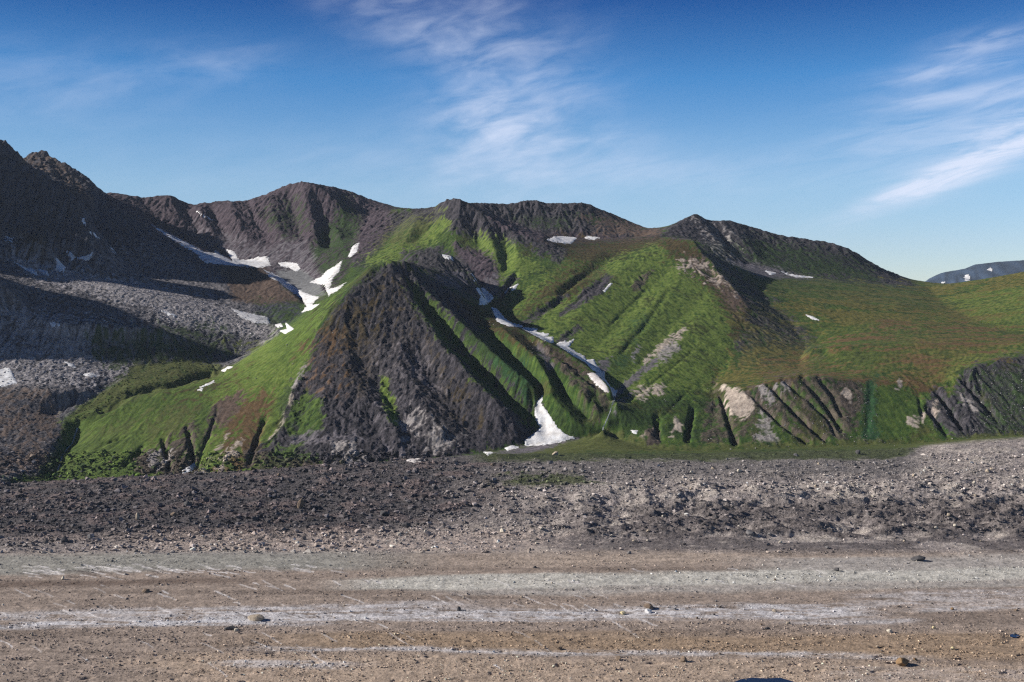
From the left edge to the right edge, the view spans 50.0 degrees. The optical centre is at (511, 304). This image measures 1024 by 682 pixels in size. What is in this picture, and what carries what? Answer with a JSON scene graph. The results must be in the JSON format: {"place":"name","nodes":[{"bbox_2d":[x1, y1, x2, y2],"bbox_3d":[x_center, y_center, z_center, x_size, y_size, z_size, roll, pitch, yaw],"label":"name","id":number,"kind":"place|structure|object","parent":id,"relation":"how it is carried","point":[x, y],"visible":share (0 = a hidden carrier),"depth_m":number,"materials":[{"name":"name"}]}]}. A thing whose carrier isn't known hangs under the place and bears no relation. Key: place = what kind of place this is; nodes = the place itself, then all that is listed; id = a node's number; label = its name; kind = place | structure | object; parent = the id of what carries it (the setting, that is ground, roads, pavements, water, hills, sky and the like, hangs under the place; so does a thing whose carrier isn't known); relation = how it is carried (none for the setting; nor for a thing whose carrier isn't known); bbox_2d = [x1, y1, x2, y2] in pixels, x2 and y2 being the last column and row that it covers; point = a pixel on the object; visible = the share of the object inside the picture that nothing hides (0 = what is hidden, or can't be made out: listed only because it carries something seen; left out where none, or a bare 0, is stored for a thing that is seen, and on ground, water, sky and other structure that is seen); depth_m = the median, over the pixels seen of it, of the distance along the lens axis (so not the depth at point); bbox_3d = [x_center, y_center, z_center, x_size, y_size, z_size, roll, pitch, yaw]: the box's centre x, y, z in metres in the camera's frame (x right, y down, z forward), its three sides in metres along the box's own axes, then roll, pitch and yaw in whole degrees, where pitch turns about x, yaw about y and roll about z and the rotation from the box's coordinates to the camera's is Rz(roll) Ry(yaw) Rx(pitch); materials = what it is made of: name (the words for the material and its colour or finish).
{"place":"outdoors","nodes":[
{"label":"outdoors","id":0,"kind":"place"},
{"bbox_2d":[0,259,280,478],"bbox_3d":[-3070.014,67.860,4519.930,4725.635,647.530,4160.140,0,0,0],"label":"rock glacier","id":1,"kind":"object","parent":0,"point":[224,316],"visible":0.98,"depth_m":3206.00,"materials":[{"name":"grey stone"}]},
{"bbox_2d":[0,367,16,386],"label":"snow patch","id":2,"kind":"object","parent":1,"relation":"on","point":[4,379],"visible":1,"depth_m":2961.52,"materials":[{"name":"white snow"}]},
{"bbox_2d":[14,262,36,274],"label":"snow patch","id":3,"kind":"object","parent":1,"relation":"on","point":[30,271],"visible":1,"depth_m":3645.70,"materials":[{"name":"white snow"}]},
{"bbox_2d":[39,269,48,275],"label":"snow patch","id":4,"kind":"object","parent":1,"relation":"on","point":[45,272],"visible":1,"depth_m":3649.57,"materials":[{"name":"white snow"}]},
{"bbox_2d":[55,258,65,272],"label":"snow patch","id":5,"kind":"object","parent":1,"relation":"on","point":[60,266],"visible":1,"depth_m":3724.57,"materials":[{"name":"white snow"}]},
{"bbox_2d":[65,361,75,367],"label":"snow patch","id":6,"kind":"object","parent":1,"relation":"on","point":[71,364],"visible":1,"depth_m":3070.80,"materials":[{"name":"white snow"}]},
{"bbox_2d":[83,372,98,377],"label":"snow patch","id":7,"kind":"object","parent":1,"relation":"on","point":[91,375],"visible":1,"depth_m":3032.43,"materials":[{"name":"white snow"}]},
{"bbox_2d":[0,260,279,477],"bbox_3d":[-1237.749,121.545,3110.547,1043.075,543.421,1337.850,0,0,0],"label":"talus","id":8,"kind":"structure","parent":1,"relation":"on","point":[36,394],"depth_m":3199.14,"materials":[{"name":"stone"}]},
{"bbox_2d":[231,308,269,324],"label":"snow patch","id":9,"kind":"object","parent":1,"relation":"on","point":[252,317],"visible":1,"depth_m":3550.07,"materials":[{"name":"white snow"}]},
{"bbox_2d":[0,140,303,325],"bbox_3d":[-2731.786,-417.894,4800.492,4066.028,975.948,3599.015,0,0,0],"label":"mountain","id":10,"kind":"structure","parent":0,"point":[48,203],"depth_m":4002.82,"materials":[{"name":"grey stone"}]},
{"bbox_2d":[66,251,75,259],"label":"snow patch","id":11,"kind":"object","parent":10,"relation":"on","point":[71,255],"visible":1,"depth_m":3895.75,"materials":[{"name":"white snow"}]},
{"bbox_2d":[77,252,92,260],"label":"snow patch","id":12,"kind":"object","parent":10,"relation":"on","point":[87,257],"visible":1,"depth_m":3888.34,"materials":[{"name":"white snow"}]},
{"bbox_2d":[5,257,616,482],"bbox_3d":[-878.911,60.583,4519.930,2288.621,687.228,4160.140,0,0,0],"label":"front mountain","id":13,"kind":"structure","parent":0,"point":[238,406],"depth_m":2831.26,"materials":[{"name":"green plant"}]},
{"bbox_2d":[55,428,77,476],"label":"stream","id":14,"kind":"structure","parent":13,"relation":"on","point":[67,448],"depth_m":2700.19,"materials":[{"name":"liquid"}]},
{"bbox_2d":[182,463,195,472],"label":"snow patch","id":15,"kind":"object","parent":13,"relation":"on","point":[193,465],"visible":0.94,"depth_m":2524.37,"materials":[{"name":"white snow"}]},
{"bbox_2d":[311,261,344,294],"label":"snow patch","id":16,"kind":"object","parent":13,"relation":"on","point":[325,278],"visible":1,"depth_m":4046.43,"materials":[{"name":"white snow"}]},
{"bbox_2d":[476,287,493,305],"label":"snow patch","id":17,"kind":"object","parent":13,"relation":"on","point":[487,299],"visible":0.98,"depth_m":3638.82,"materials":[{"name":"white snow"}]},
{"bbox_2d":[492,307,522,326],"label":"snow patch","id":18,"kind":"object","parent":13,"relation":"on","point":[500,318],"visible":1,"depth_m":3378.15,"materials":[{"name":"white snow"}]},
{"bbox_2d":[505,445,518,450],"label":"snow patch","id":19,"kind":"object","parent":13,"relation":"on","point":[511,447],"visible":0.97,"depth_m":2607.40,"materials":[{"name":"white snow"}]},
{"bbox_2d":[522,327,553,342],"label":"snow patch","id":20,"kind":"object","parent":13,"relation":"on","point":[542,335],"visible":0.95,"depth_m":3264.28,"materials":[{"name":"white snow"}]},
{"bbox_2d":[525,395,574,445],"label":"snow patch","id":21,"kind":"object","parent":13,"relation":"on","point":[548,432],"visible":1,"depth_m":2689.05,"materials":[{"name":"white snow"}]},
{"bbox_2d":[602,396,615,429],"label":"stream","id":22,"kind":"structure","parent":13,"relation":"on","point":[608,414],"depth_m":2725.43,"materials":[{"name":"liquid"}]},
{"bbox_2d":[65,181,751,452],"bbox_3d":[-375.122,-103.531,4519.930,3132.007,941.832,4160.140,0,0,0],"label":"back mountain","id":23,"kind":"structure","parent":0,"point":[313,231],"depth_m":4665.56,"materials":[{"name":"grey stone"}]},
{"bbox_2d":[151,224,270,267],"bbox_3d":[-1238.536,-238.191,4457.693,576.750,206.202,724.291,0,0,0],"label":"snow patch","id":24,"kind":"object","parent":23,"relation":"on","point":[215,257],"visible":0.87,"depth_m":4429.50,"materials":[{"name":"white snow"}]},
{"bbox_2d":[280,323,292,333],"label":"snow patch","id":25,"kind":"object","parent":23,"relation":"on","point":[288,329],"visible":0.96,"depth_m":3234.29,"materials":[{"name":"white snow"}]},
{"bbox_2d":[278,262,299,270],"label":"snow patch","id":26,"kind":"object","parent":23,"relation":"on","point":[294,266],"visible":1,"depth_m":4430.00,"materials":[{"name":"white snow"}]},
{"bbox_2d":[264,270,317,305],"bbox_3d":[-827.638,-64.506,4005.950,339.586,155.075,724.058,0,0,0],"label":"snow patch","id":27,"kind":"object","parent":23,"relation":"on","point":[307,299],"visible":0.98,"depth_m":3954.27,"materials":[{"name":"white snow"}]},
{"bbox_2d":[302,304,318,311],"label":"snow patch","id":28,"kind":"object","parent":23,"relation":"on","point":[308,308],"visible":0.81,"depth_m":3622.44,"materials":[{"name":"white snow"}]},
{"bbox_2d":[348,243,358,256],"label":"snow patch","id":29,"kind":"object","parent":23,"relation":"on","point":[353,249],"visible":1,"depth_m":4367.66,"materials":[{"name":"white snow"}]},
{"bbox_2d":[442,254,453,260],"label":"snow patch","id":30,"kind":"object","parent":23,"relation":"on","point":[447,257],"visible":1,"depth_m":3735.14,"materials":[{"name":"white snow"}]},
{"bbox_2d":[547,236,576,243],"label":"snow patch","id":31,"kind":"object","parent":23,"relation":"on","point":[565,239],"visible":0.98,"depth_m":4387.17,"materials":[{"name":"white snow"}]},
{"bbox_2d":[585,236,597,239],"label":"snow patch","id":32,"kind":"object","parent":23,"relation":"on","point":[592,238],"visible":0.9,"depth_m":4703.35,"materials":[{"name":"white snow"}]},
{"bbox_2d":[0,551,1023,681],"bbox_3d":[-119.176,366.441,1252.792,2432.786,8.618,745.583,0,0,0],"label":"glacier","id":33,"kind":"object","parent":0,"point":[436,591],"visible":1,"depth_m":1292.20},
{"bbox_2d":[224,626,236,629],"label":"boulder","id":34,"kind":"object","parent":33,"relation":"on","point":[230,628],"visible":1,"depth_m":1230.59,"materials":[{"name":"grey stone"}]},
{"bbox_2d":[247,614,264,620],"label":"boulder","id":35,"kind":"object","parent":33,"relation":"on","point":[257,617],"visible":1,"depth_m":1265.30,"materials":[{"name":"beige stone"}]},
{"bbox_2d":[0,548,1023,681],"bbox_3d":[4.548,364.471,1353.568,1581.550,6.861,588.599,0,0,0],"label":"glacier debris","id":36,"kind":"object","parent":33,"relation":"on","point":[513,655],"visible":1,"depth_m":1205.58,"materials":[{"name":"gravel"}]},
{"bbox_2d":[644,603,653,608],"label":"boulder","id":37,"kind":"object","parent":33,"relation":"on","point":[649,606],"visible":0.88,"depth_m":1312.48,"materials":[{"name":"brown stone"}]},
{"bbox_2d":[680,655,686,661],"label":"boulder","id":38,"kind":"object","parent":33,"relation":"on","point":[683,659],"visible":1,"depth_m":1120.68,"materials":[{"name":"brown stone"}]},
{"bbox_2d":[735,678,792,681],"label":"meltwater pool","id":39,"kind":"structure","parent":33,"relation":"in","point":[763,680],"depth_m":1069.19,"materials":[{"name":"blue liquid"}]},
{"bbox_2d":[896,657,908,665],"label":"boulder","id":40,"kind":"object","parent":33,"relation":"on","point":[901,661],"visible":1,"depth_m":1106.40,"materials":[{"name":"brown stone"}]},
{"bbox_2d":[910,555,925,560],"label":"boulder","id":41,"kind":"object","parent":33,"relation":"on","point":[918,558],"visible":1,"depth_m":1566.18,"materials":[{"name":"grey stone"}]},
{"bbox_2d":[0,437,1023,552],"bbox_3d":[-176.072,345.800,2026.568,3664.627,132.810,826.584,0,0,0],"label":"moraine","id":42,"kind":"structure","parent":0,"point":[672,535],"depth_m":1915.25,"materials":[{"name":"grey gravel"}]},
{"bbox_2d":[61,534,67,542],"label":"boulder","id":43,"kind":"object","parent":42,"relation":"on","point":[64,539],"visible":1,"depth_m":1682.41,"materials":[{"name":"grey stone"}]},
{"bbox_2d":[184,501,191,505],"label":"boulder","id":44,"kind":"object","parent":42,"relation":"on","point":[186,503],"visible":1,"depth_m":1935.83,"materials":[{"name":"grey stone"}]},
{"bbox_2d":[297,498,303,507],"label":"boulder","id":45,"kind":"object","parent":42,"relation":"on","point":[300,503],"visible":1,"depth_m":1922.21,"materials":[{"name":"stone"}]},
{"bbox_2d":[407,458,424,462],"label":"snow patch","id":46,"kind":"object","parent":42,"relation":"on","point":[413,460],"visible":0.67,"depth_m":2339.35,"materials":[{"name":"white snow"}]},
{"bbox_2d":[0,449,1023,553],"bbox_3d":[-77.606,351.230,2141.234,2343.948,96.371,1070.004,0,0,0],"label":"rubble","id":47,"kind":"object","parent":42,"relation":"on","point":[153,466],"visible":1,"depth_m":1992.45,"materials":[{"name":"gravel"}]},
{"bbox_2d":[746,529,753,534],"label":"boulder","id":48,"kind":"object","parent":42,"relation":"on","point":[749,532],"visible":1,"depth_m":1721.03,"materials":[{"name":"grey stone"}]},
{"bbox_2d":[0,0,1023,280],"label":"sky","id":49,"kind":"structure","parent":0,"point":[890,133],"materials":[{"name":"blue"}]},
{"bbox_2d":[488,235,804,452],"bbox_3d":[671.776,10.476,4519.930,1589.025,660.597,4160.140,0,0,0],"label":"spur","id":50,"kind":"structure","parent":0,"point":[684,324],"depth_m":3405.95,"materials":[{"name":"green plant"}]},
{"bbox_2d":[505,284,518,293],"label":"snow patch","id":51,"kind":"object","parent":50,"relation":"on","point":[514,287],"visible":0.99,"depth_m":3771.69,"materials":[{"name":"white snow"}]},
{"bbox_2d":[556,339,586,362],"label":"snow patch","id":52,"kind":"object","parent":50,"relation":"on","point":[564,345],"visible":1,"depth_m":3125.37,"materials":[{"name":"white snow"}]},
{"bbox_2d":[586,359,601,371],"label":"snow patch","id":53,"kind":"object","parent":50,"relation":"on","point":[591,363],"visible":0.99,"depth_m":3029.49,"materials":[{"name":"white snow"}]},
{"bbox_2d":[587,371,616,396],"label":"snow patch","id":54,"kind":"object","parent":50,"relation":"on","point":[597,380],"visible":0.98,"depth_m":2873.15,"materials":[{"name":"white snow"}]},
{"bbox_2d":[660,214,931,287],"bbox_3d":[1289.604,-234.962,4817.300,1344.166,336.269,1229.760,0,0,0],"label":"peak","id":55,"kind":"structure","parent":0,"point":[743,247],"depth_m":4677.61,"materials":[{"name":"grey stone"}]},
{"bbox_2d":[780,271,812,277],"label":"snow patch","id":56,"kind":"object","parent":55,"relation":"on","point":[796,276],"visible":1,"depth_m":4428.21,"materials":[{"name":"white snow"}]},
{"bbox_2d":[711,265,1023,452],"bbox_3d":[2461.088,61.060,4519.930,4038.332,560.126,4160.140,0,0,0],"label":"hillside","id":57,"kind":"structure","parent":0,"point":[904,353],"depth_m":2942.38,"materials":[{"name":"green plant"}]},
{"bbox_2d":[806,315,818,320],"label":"snow patch","id":58,"kind":"object","parent":57,"relation":"on","point":[812,318],"visible":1,"depth_m":3690.89,"materials":[{"name":"white snow"}]},
{"bbox_2d":[925,260,1023,283],"bbox_3d":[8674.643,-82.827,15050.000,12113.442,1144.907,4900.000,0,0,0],"label":"mountain","id":59,"kind":"structure","parent":0,"point":[977,271],"depth_m":14754.08,"materials":[{"name":"stone"}]},
{"bbox_2d":[963,274,969,280],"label":"snow patch","id":60,"kind":"object","parent":59,"relation":"on","point":[967,277],"visible":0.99,"depth_m":14601.27,"materials":[{"name":"white snow"}]}
]}

